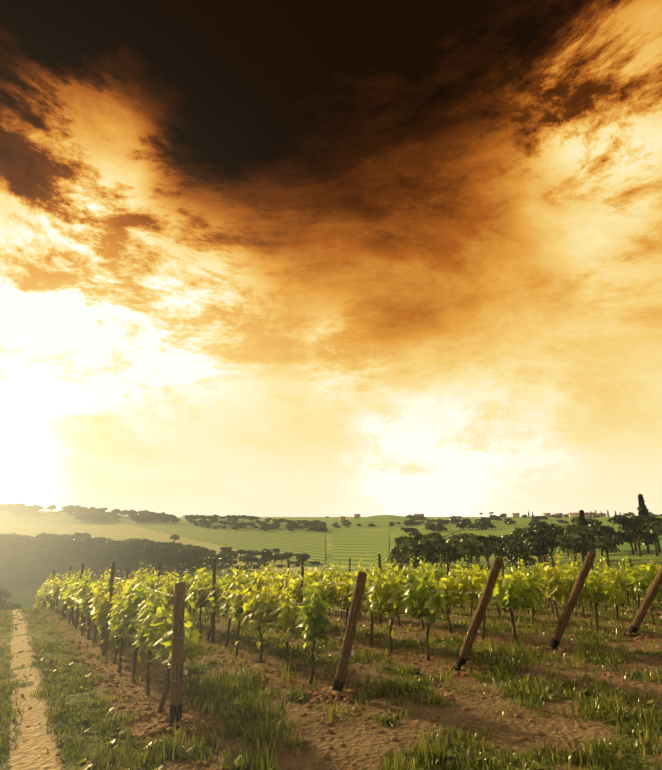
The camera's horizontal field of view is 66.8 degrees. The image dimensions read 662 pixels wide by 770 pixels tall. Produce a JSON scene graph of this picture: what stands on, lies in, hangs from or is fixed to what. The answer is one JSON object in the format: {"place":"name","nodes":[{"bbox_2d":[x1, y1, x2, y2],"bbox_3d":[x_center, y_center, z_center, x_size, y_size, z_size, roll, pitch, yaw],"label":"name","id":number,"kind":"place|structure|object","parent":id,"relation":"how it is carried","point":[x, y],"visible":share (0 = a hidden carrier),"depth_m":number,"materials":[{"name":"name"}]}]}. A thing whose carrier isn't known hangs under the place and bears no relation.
{"place":"outdoors","nodes":[
{"label":"outdoors","id":0,"kind":"place"},
{"bbox_2d":[0,525,353,575],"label":"pale field","id":1,"kind":"structure","parent":0,"point":[119,532],"depth_m":318.86,"materials":[{"name":"plant"}]},
{"bbox_2d":[132,522,324,569],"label":"green field","id":2,"kind":"structure","parent":0,"point":[283,539],"depth_m":422.43,"materials":[{"name":"plant"}]},
{"bbox_2d":[0,510,661,769],"bbox_3d":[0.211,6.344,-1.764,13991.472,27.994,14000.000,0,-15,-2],"label":"terrain","id":3,"kind":"structure","parent":0,"point":[30,753],"depth_m":6.98,"materials":[{"name":"soil"}]},
{"bbox_2d":[0,534,22,555],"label":"valley tree","id":4,"kind":"object","parent":3,"relation":"on","point":[9,544],"visible":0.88,"depth_m":82.18,"materials":[{"name":"green plant"}]},
{"bbox_2d":[0,590,23,610],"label":"bush","id":5,"kind":"object","parent":3,"relation":"on","point":[7,595],"visible":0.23,"depth_m":36.31,"materials":[{"name":"green plant"}]},
{"bbox_2d":[3,534,41,553],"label":"valley tree","id":6,"kind":"object","parent":3,"relation":"on","point":[31,544],"visible":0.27,"depth_m":91.59,"materials":[{"name":"green plant"}]},
{"bbox_2d":[14,546,56,571],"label":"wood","id":7,"kind":"object","parent":3,"relation":"on","point":[42,552],"visible":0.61,"depth_m":91.11,"materials":[{"name":"green plant"}]},
{"bbox_2d":[25,535,58,546],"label":"valley tree","id":8,"kind":"object","parent":3,"relation":"on","point":[47,541],"visible":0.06,"depth_m":98.89,"materials":[{"name":"green plant"}]},
{"bbox_2d":[50,577,63,610],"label":"vine","id":9,"kind":"object","parent":3,"relation":"on","point":[56,591],"visible":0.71,"depth_m":20.39,"materials":[{"name":"green plant"}]},
{"bbox_2d":[36,532,90,538],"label":"valley tree","id":10,"kind":"object","parent":3,"relation":"on","point":[67,536],"visible":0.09,"depth_m":110.80,"materials":[{"name":"green plant"}]},
{"bbox_2d":[60,582,74,625],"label":"vine","id":11,"kind":"object","parent":3,"relation":"on","point":[65,594],"visible":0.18,"depth_m":15.39,"materials":[{"name":"green plant"}]},
{"bbox_2d":[44,535,95,569],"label":"valley tree","id":12,"kind":"object","parent":3,"relation":"on","point":[72,545],"visible":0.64,"depth_m":102.52,"materials":[{"name":"green plant"}]},
{"bbox_2d":[66,566,86,616],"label":"vine","id":13,"kind":"object","parent":3,"relation":"on","point":[71,591],"visible":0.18,"depth_m":15.01,"materials":[{"name":"green plant"}]},
{"bbox_2d":[72,566,91,631],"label":"vine","id":14,"kind":"object","parent":3,"relation":"on","point":[76,595],"visible":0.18,"depth_m":13.99,"materials":[{"name":"green plant"}]},
{"bbox_2d":[75,567,93,634],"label":"vine","id":15,"kind":"object","parent":3,"relation":"on","point":[80,597],"visible":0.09,"depth_m":13.16,"materials":[{"name":"green plant"}]},
{"bbox_2d":[77,570,97,638],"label":"vine","id":16,"kind":"object","parent":3,"relation":"on","point":[84,594],"visible":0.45,"depth_m":12.34,"materials":[{"name":"green plant"}]},
{"bbox_2d":[78,560,110,576],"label":"tree","id":17,"kind":"object","parent":3,"relation":"on","point":[97,566],"visible":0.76,"depth_m":121.98,"materials":[{"name":"green plant"}]},
{"bbox_2d":[82,537,118,575],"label":"valley tree","id":18,"kind":"object","parent":3,"relation":"on","point":[102,549],"visible":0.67,"depth_m":117.88,"materials":[{"name":"green plant"}]},
{"bbox_2d":[84,567,117,643],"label":"vine","id":19,"kind":"object","parent":3,"relation":"on","point":[89,608],"visible":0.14,"depth_m":11.92,"materials":[{"name":"green plant"}]},
{"bbox_2d":[89,575,115,647],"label":"vine","id":20,"kind":"object","parent":3,"relation":"on","point":[102,605],"visible":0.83,"depth_m":10.21,"materials":[{"name":"green plant"}]},
{"bbox_2d":[89,564,118,648],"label":"vine","id":21,"kind":"object","parent":3,"relation":"on","point":[107,582],"visible":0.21,"depth_m":11.12,"materials":[{"name":"green plant"}]},
{"bbox_2d":[102,562,114,655],"bbox_3d":[-4.583,4.661,10.364,0.098,1.891,0.098,-8,-17,25],"label":"post","id":22,"kind":"object","parent":3,"relation":"on","point":[105,647],"visible":0.68,"depth_m":10.35,"materials":[{"name":"brown wood"}]},
{"bbox_2d":[98,540,124,560],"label":"valley tree","id":23,"kind":"object","parent":3,"relation":"on","point":[113,544],"visible":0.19,"depth_m":129.24,"materials":[{"name":"green plant"}]},
{"bbox_2d":[95,562,129,577],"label":"tree","id":24,"kind":"object","parent":3,"relation":"on","point":[121,566],"visible":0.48,"depth_m":124.47,"materials":[{"name":"green plant"}]},
{"bbox_2d":[106,570,131,663],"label":"vine","id":25,"kind":"object","parent":3,"relation":"on","point":[124,585],"visible":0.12,"depth_m":9.59,"materials":[{"name":"green plant"}]},
{"bbox_2d":[107,572,137,672],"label":"vine","id":26,"kind":"object","parent":3,"relation":"on","point":[115,622],"visible":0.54,"depth_m":8.68,"materials":[{"name":"green plant"}]},
{"bbox_2d":[116,541,146,562],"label":"valley tree","id":27,"kind":"object","parent":3,"relation":"on","point":[133,549],"visible":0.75,"depth_m":132.01,"materials":[{"name":"green plant"}]},
{"bbox_2d":[117,564,166,682],"bbox_3d":[-3.112,3.901,8.228,0.673,1.864,1.163,9,-17,-32],"label":"vine","id":28,"kind":"object","parent":3,"relation":"on","point":[137,597],"visible":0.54,"depth_m":8.24,"materials":[{"name":"green plant"}]},
{"bbox_2d":[129,538,166,564],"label":"valley tree","id":29,"kind":"object","parent":3,"relation":"on","point":[155,550],"visible":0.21,"depth_m":144.41,"materials":[{"name":"green plant"}]},
{"bbox_2d":[130,542,166,563],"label":"valley tree","id":30,"kind":"object","parent":3,"relation":"on","point":[151,546],"visible":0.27,"depth_m":142.41,"materials":[{"name":"green plant"}]},
{"bbox_2d":[131,565,171,695],"bbox_3d":[-2.646,3.604,7.350,0.592,1.862,0.921,9,-17,-30],"label":"vine","id":31,"kind":"object","parent":3,"relation":"on","point":[143,613],"visible":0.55,"depth_m":7.27,"materials":[{"name":"green plant"}]},
{"bbox_2d":[144,566,160,597],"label":"vine","id":32,"kind":"object","parent":3,"relation":"on","point":[152,581],"visible":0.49,"depth_m":15.87,"materials":[{"name":"green plant"}]},
{"bbox_2d":[148,564,181,575],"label":"tree","id":33,"kind":"object","parent":3,"relation":"on","point":[169,569],"visible":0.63,"depth_m":138.91,"materials":[{"name":"green plant"}]},
{"bbox_2d":[156,543,178,564],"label":"valley tree","id":34,"kind":"object","parent":3,"relation":"on","point":[171,552],"visible":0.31,"depth_m":148.06,"materials":[{"name":"green plant"}]},
{"bbox_2d":[158,568,178,614],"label":"vine","id":35,"kind":"object","parent":3,"relation":"on","point":[170,592],"visible":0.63,"depth_m":14.20,"materials":[{"name":"green plant"}]},
{"bbox_2d":[139,600,202,712],"bbox_3d":[-2.062,3.575,6.552,0.684,1.396,1.358,9,-17,-32],"label":"vine","id":36,"kind":"object","parent":3,"relation":"on","point":[160,627],"visible":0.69,"depth_m":6.50,"materials":[{"name":"green plant"}]},
{"bbox_2d":[169,582,187,728],"bbox_3d":[-1.819,3.268,6.009,0.192,1.700,0.171,11,-20,-40],"label":"end post","id":37,"kind":"object","parent":3,"relation":"on","point":[176,689],"visible":0.98,"depth_m":5.96,"materials":[{"name":"brown wood"}]},
{"bbox_2d":[173,573,197,612],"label":"vine","id":38,"kind":"object","parent":3,"relation":"on","point":[188,582],"visible":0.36,"depth_m":12.88,"materials":[{"name":"green plant"}]},
{"bbox_2d":[175,547,202,573],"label":"valley tree","id":39,"kind":"object","parent":3,"relation":"on","point":[189,555],"visible":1,"depth_m":158.01,"materials":[{"name":"green plant"}]},
{"bbox_2d":[186,557,211,638],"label":"vine","id":40,"kind":"object","parent":3,"relation":"on","point":[193,600],"visible":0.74,"depth_m":12.12,"materials":[{"name":"green plant"}]},
{"bbox_2d":[195,575,223,640],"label":"vine","id":41,"kind":"object","parent":3,"relation":"on","point":[210,603],"visible":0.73,"depth_m":11.57,"materials":[{"name":"green plant"}]},
{"bbox_2d":[211,559,215,642],"bbox_3d":[-2.689,4.978,11.484,0.098,1.891,0.098,-1,-14,-6],"label":"post","id":42,"kind":"object","parent":3,"relation":"on","point":[213,613],"visible":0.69,"depth_m":11.48,"materials":[{"name":"brown wood"}]},
{"bbox_2d":[218,551,237,565],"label":"valley tree","id":43,"kind":"object","parent":3,"relation":"on","point":[224,557],"visible":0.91,"depth_m":181.84,"materials":[{"name":"green plant"}]},
{"bbox_2d":[218,555,249,647],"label":"vine","id":44,"kind":"object","parent":3,"relation":"on","point":[232,586],"visible":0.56,"depth_m":10.80,"materials":[{"name":"green plant"}]},
{"bbox_2d":[220,573,252,654],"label":"vine","id":45,"kind":"object","parent":3,"relation":"on","point":[236,603],"visible":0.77,"depth_m":9.81,"materials":[{"name":"green plant"}]},
{"bbox_2d":[238,567,253,596],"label":"vine","id":46,"kind":"object","parent":3,"relation":"on","point":[247,582],"visible":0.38,"depth_m":15.52,"materials":[{"name":"green plant"}]},
{"bbox_2d":[249,562,268,596],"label":"vine","id":47,"kind":"object","parent":3,"relation":"on","point":[260,579],"visible":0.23,"depth_m":14.94,"materials":[{"name":"green plant"}]},
{"bbox_2d":[241,564,287,662],"bbox_3d":[-1.273,4.192,9.139,0.673,1.789,1.163,11,-19,-37],"label":"vine","id":48,"kind":"object","parent":3,"relation":"on","point":[259,614],"visible":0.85,"depth_m":9.10,"materials":[{"name":"green plant"}]},
{"bbox_2d":[268,568,300,599],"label":"vine","id":49,"kind":"object","parent":3,"relation":"on","point":[279,579],"visible":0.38,"depth_m":13.40,"materials":[{"name":"green plant"}]},
{"bbox_2d":[265,575,304,671],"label":"vine","id":50,"kind":"object","parent":3,"relation":"on","point":[283,620],"visible":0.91,"depth_m":8.41,"materials":[{"name":"green plant"}]},
{"bbox_2d":[278,574,314,631],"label":"vine","id":51,"kind":"object","parent":3,"relation":"on","point":[296,590],"visible":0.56,"depth_m":12.62,"materials":[{"name":"green plant"}]},
{"bbox_2d":[293,565,331,683],"bbox_3d":[-0.256,3.702,7.709,0.592,1.768,0.921,8,-17,-28],"label":"vine","id":52,"kind":"object","parent":3,"relation":"on","point":[315,623],"visible":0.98,"depth_m":7.62,"materials":[{"name":"green plant"}]},
{"bbox_2d":[304,568,326,584],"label":"vine","id":53,"kind":"object","parent":3,"relation":"on","point":[316,574],"visible":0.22,"depth_m":16.62,"materials":[{"name":"green plant"}]},
{"bbox_2d":[299,576,340,608],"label":"vine","id":54,"kind":"object","parent":3,"relation":"on","point":[317,585],"visible":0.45,"depth_m":11.67,"materials":[{"name":"green plant"}]},
{"bbox_2d":[0,596,661,769],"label":"grass tufts","id":55,"kind":"object","parent":3,"relation":"on","point":[604,705],"visible":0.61,"depth_m":6.85,"materials":[{"name":"plant"}]},
{"bbox_2d":[322,555,340,616],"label":"vine","id":56,"kind":"object","parent":3,"relation":"on","point":[330,572],"visible":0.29,"depth_m":15.94,"materials":[{"name":"green plant"}]},
{"bbox_2d":[12,617,661,769],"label":"soil clods","id":57,"kind":"object","parent":3,"relation":"on","point":[156,726],"visible":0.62,"depth_m":6.79,"materials":[{"name":"soil"}]},
{"bbox_2d":[322,574,360,634],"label":"vine","id":58,"kind":"object","parent":3,"relation":"on","point":[342,594],"visible":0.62,"depth_m":11.10,"materials":[{"name":"green plant"}]},
{"bbox_2d":[330,560,352,618],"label":"vine","id":59,"kind":"object","parent":3,"relation":"on","point":[338,573],"visible":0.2,"depth_m":15.39,"materials":[{"name":"green plant"}]},
{"bbox_2d":[32,622,661,769],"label":"ground weeds","id":60,"kind":"object","parent":3,"relation":"on","point":[122,760],"visible":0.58,"depth_m":6.18,"materials":[{"name":"green plant"}]},
{"bbox_2d":[332,571,366,690],"bbox_3d":[0.256,3.456,6.832,0.192,1.899,0.170,10,5,-18],"label":"end post","id":61,"kind":"object","parent":3,"relation":"on","point":[346,648],"visible":0.95,"depth_m":6.77,"materials":[{"name":"brown wood"}]},
{"bbox_2d":[344,558,368,620],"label":"vine","id":62,"kind":"object","parent":3,"relation":"on","point":[350,575],"visible":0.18,"depth_m":14.64,"materials":[{"name":"green plant"}]},
{"bbox_2d":[67,557,661,657],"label":"trellis wires","id":63,"kind":"object","parent":3,"relation":"on","point":[450,575],"visible":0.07,"depth_m":11.62,"materials":[{"name":"silver metal"}]},
{"bbox_2d":[348,566,386,646],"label":"vine","id":64,"kind":"object","parent":3,"relation":"on","point":[366,604],"visible":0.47,"depth_m":10.27,"materials":[{"name":"green plant"}]},
{"bbox_2d":[365,555,410,652],"bbox_3d":[1.149,4.270,9.758,0.673,1.830,1.163,9,-17,-29],"label":"vine","id":65,"kind":"object","parent":3,"relation":"on","point":[390,603],"visible":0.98,"depth_m":9.73,"materials":[{"name":"green plant"}]},
{"bbox_2d":[391,547,409,558],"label":"tree","id":66,"kind":"object","parent":3,"relation":"on","point":[396,552],"visible":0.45,"depth_m":126.67,"materials":[{"name":"green plant"}]},
{"bbox_2d":[393,555,423,572],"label":"tree","id":67,"kind":"object","parent":3,"relation":"on","point":[401,561],"visible":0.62,"depth_m":98.92,"materials":[{"name":"green plant"}]},
{"bbox_2d":[401,556,435,629],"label":"vine","id":68,"kind":"object","parent":3,"relation":"on","point":[417,570],"visible":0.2,"depth_m":12.42,"materials":[{"name":"green plant"}]},
{"bbox_2d":[399,537,439,563],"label":"tree","id":69,"kind":"object","parent":3,"relation":"on","point":[425,548],"visible":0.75,"depth_m":106.29,"materials":[{"name":"green plant"}]},
{"bbox_2d":[398,558,448,660],"bbox_3d":[1.714,4.024,9.011,0.673,1.792,1.163,7,-16,-26],"label":"vine","id":70,"kind":"object","parent":3,"relation":"on","point":[432,599],"visible":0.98,"depth_m":8.97,"materials":[{"name":"green plant"}]},
{"bbox_2d":[427,555,446,612],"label":"vine","id":71,"kind":"object","parent":3,"relation":"on","point":[440,574],"visible":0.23,"depth_m":15.36,"materials":[{"name":"green plant"}]},
{"bbox_2d":[431,543,461,569],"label":"tree","id":72,"kind":"object","parent":3,"relation":"on","point":[442,549],"visible":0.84,"depth_m":101.69,"materials":[{"name":"green plant"}]},
{"bbox_2d":[426,571,471,632],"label":"vine","id":73,"kind":"object","parent":3,"relation":"on","point":[450,587],"visible":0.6,"depth_m":11.37,"materials":[{"name":"green plant"}]},
{"bbox_2d":[447,533,479,569],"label":"tree","id":74,"kind":"object","parent":3,"relation":"on","point":[459,536],"visible":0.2,"depth_m":121.66,"materials":[{"name":"green plant"}]},
{"bbox_2d":[445,539,490,568],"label":"tree","id":75,"kind":"object","parent":3,"relation":"on","point":[468,547],"visible":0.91,"depth_m":104.14,"materials":[{"name":"green plant"}]},
{"bbox_2d":[453,564,501,638],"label":"vine","id":76,"kind":"object","parent":3,"relation":"on","point":[476,584],"visible":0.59,"depth_m":10.85,"materials":[{"name":"green plant"}]},
{"bbox_2d":[454,557,502,669],"bbox_3d":[2.318,3.667,7.869,0.192,2.139,0.178,9,13,-28],"label":"end post","id":77,"kind":"object","parent":3,"relation":"on","point":[476,621],"visible":0.99,"depth_m":7.80,"materials":[{"name":"brown wood"}]},
{"bbox_2d":[468,535,500,570],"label":"tree","id":78,"kind":"object","parent":3,"relation":"on","point":[491,544],"visible":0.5,"depth_m":110.86,"materials":[{"name":"green plant"}]},
{"bbox_2d":[495,538,523,566],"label":"tree","id":79,"kind":"object","parent":3,"relation":"on","point":[515,541],"visible":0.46,"depth_m":120.33,"materials":[{"name":"green plant"}]},
{"bbox_2d":[478,566,543,642],"bbox_3d":[3.510,4.400,9.945,0.684,1.544,1.358,9,-17,-32],"label":"vine","id":80,"kind":"object","parent":3,"relation":"on","point":[505,591],"visible":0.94,"depth_m":9.78,"materials":[{"name":"green plant"}]},
{"bbox_2d":[503,543,536,569],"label":"tree","id":81,"kind":"object","parent":3,"relation":"on","point":[514,553],"visible":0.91,"depth_m":96.98,"materials":[{"name":"green plant"}]},
{"bbox_2d":[518,557,545,623],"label":"vine","id":82,"kind":"object","parent":3,"relation":"on","point":[524,572],"visible":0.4,"depth_m":12.64,"materials":[{"name":"green plant"}]},
{"bbox_2d":[519,527,550,566],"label":"tree","id":83,"kind":"object","parent":3,"relation":"on","point":[533,532],"visible":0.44,"depth_m":121.86,"materials":[{"name":"green plant"}]},
{"bbox_2d":[521,534,556,564],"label":"tree","id":84,"kind":"object","parent":3,"relation":"on","point":[539,546],"visible":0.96,"depth_m":113.37,"materials":[{"name":"green plant"}]},
{"bbox_2d":[533,554,554,614],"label":"vine","id":85,"kind":"object","parent":3,"relation":"on","point":[540,568],"visible":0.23,"depth_m":14.90,"materials":[{"name":"green plant"}]},
{"bbox_2d":[530,523,562,562],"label":"tree","id":86,"kind":"object","parent":3,"relation":"on","point":[549,527],"visible":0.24,"depth_m":133.81,"materials":[{"name":"green plant"}]},
{"bbox_2d":[539,547,569,621],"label":"vine","id":87,"kind":"object","parent":3,"relation":"on","point":[555,587],"visible":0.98,"depth_m":11.95,"materials":[{"name":"green plant"}]},
{"bbox_2d":[549,528,563,566],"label":"tree","id":88,"kind":"object","parent":3,"relation":"on","point":[555,532],"visible":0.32,"depth_m":121.62,"materials":[{"name":"green plant"}]},
{"bbox_2d":[547,551,595,649],"bbox_3d":[4.324,3.961,9.037,0.192,2.158,0.170,9,13,-27],"label":"end post","id":89,"kind":"object","parent":3,"relation":"on","point":[559,631],"visible":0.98,"depth_m":8.98,"materials":[{"name":"brown wood"}]},
{"bbox_2d":[555,531,592,561],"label":"tree","id":90,"kind":"object","parent":3,"relation":"on","point":[578,542],"visible":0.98,"depth_m":101.69,"materials":[{"name":"green plant"}]},
{"bbox_2d":[562,553,589,617],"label":"vine","id":91,"kind":"object","parent":3,"relation":"on","point":[569,572],"visible":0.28,"depth_m":14.16,"materials":[{"name":"green plant"}]},
{"bbox_2d":[563,525,605,563],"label":"tree","id":92,"kind":"object","parent":3,"relation":"on","point":[590,532],"visible":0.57,"depth_m":116.85,"materials":[{"name":"green plant"}]},
{"bbox_2d":[578,510,593,557],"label":"cypress","id":93,"kind":"object","parent":3,"relation":"on","point":[583,521],"visible":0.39,"depth_m":129.81,"materials":[{"name":"green plant"}]},
{"bbox_2d":[562,570,627,630],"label":"vine","id":94,"kind":"object","parent":3,"relation":"on","point":[594,594],"visible":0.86,"depth_m":11.23,"materials":[{"name":"green plant"}]},
{"bbox_2d":[588,523,615,554],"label":"tree","id":95,"kind":"object","parent":3,"relation":"on","point":[608,530],"visible":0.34,"depth_m":141.02,"materials":[{"name":"green plant"}]},
{"bbox_2d":[588,561,626,612],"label":"vine","id":96,"kind":"object","parent":3,"relation":"on","point":[602,577],"visible":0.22,"depth_m":15.86,"materials":[{"name":"green plant"}]},
{"bbox_2d":[594,536,621,565],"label":"tree","id":97,"kind":"object","parent":3,"relation":"on","point":[606,544],"visible":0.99,"depth_m":110.44,"materials":[{"name":"green plant"}]},
{"bbox_2d":[598,554,632,620],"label":"vine","id":98,"kind":"object","parent":3,"relation":"on","point":[617,574],"visible":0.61,"depth_m":13.23,"materials":[{"name":"green plant"}]},
{"bbox_2d":[616,527,644,553],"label":"tree","id":99,"kind":"object","parent":3,"relation":"on","point":[626,537],"visible":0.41,"depth_m":136.88,"materials":[{"name":"green plant"}]},
{"bbox_2d":[611,515,653,556],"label":"tree","id":100,"kind":"object","parent":3,"relation":"on","point":[628,523],"visible":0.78,"depth_m":128.94,"materials":[{"name":"green plant"}]},
{"bbox_2d":[622,554,645,609],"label":"vine","id":101,"kind":"object","parent":3,"relation":"on","point":[627,579],"visible":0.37,"depth_m":15.20,"materials":[{"name":"green plant"}]},
{"bbox_2d":[627,566,661,635],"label":"end post","id":102,"kind":"object","parent":3,"relation":"on","point":[650,596],"visible":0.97,"depth_m":10.27,"materials":[{"name":"brown wood"}]},
{"bbox_2d":[629,554,661,624],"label":"vine","id":103,"kind":"object","parent":3,"relation":"on","point":[641,581],"visible":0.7,"depth_m":12.45,"materials":[{"name":"green plant"}]},
{"bbox_2d":[637,494,653,547],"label":"cypress","id":104,"kind":"object","parent":3,"relation":"on","point":[642,509],"visible":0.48,"depth_m":157.15,"materials":[{"name":"green plant"}]},
{"bbox_2d":[637,520,661,555],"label":"tree","id":105,"kind":"object","parent":3,"relation":"on","point":[655,527],"visible":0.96,"depth_m":125.07,"materials":[{"name":"green plant"}]},
{"bbox_2d":[0,0,661,516],"label":"sky","id":106,"kind":"structure","parent":0,"point":[259,258],"materials":[{"name":"orange"}]},
{"bbox_2d":[333,528,388,572],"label":"green field","id":107,"kind":"structure","parent":0,"point":[356,546],"depth_m":296.25,"materials":[{"name":"plant"}]},
{"bbox_2d":[397,529,462,537],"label":"green field","id":108,"kind":"structure","parent":0,"point":[400,533],"depth_m":386.26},
{"bbox_2d":[436,519,573,526],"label":"field","id":109,"kind":"structure","parent":0,"point":[522,522],"depth_m":573.17,"materials":[{"name":"plant"}]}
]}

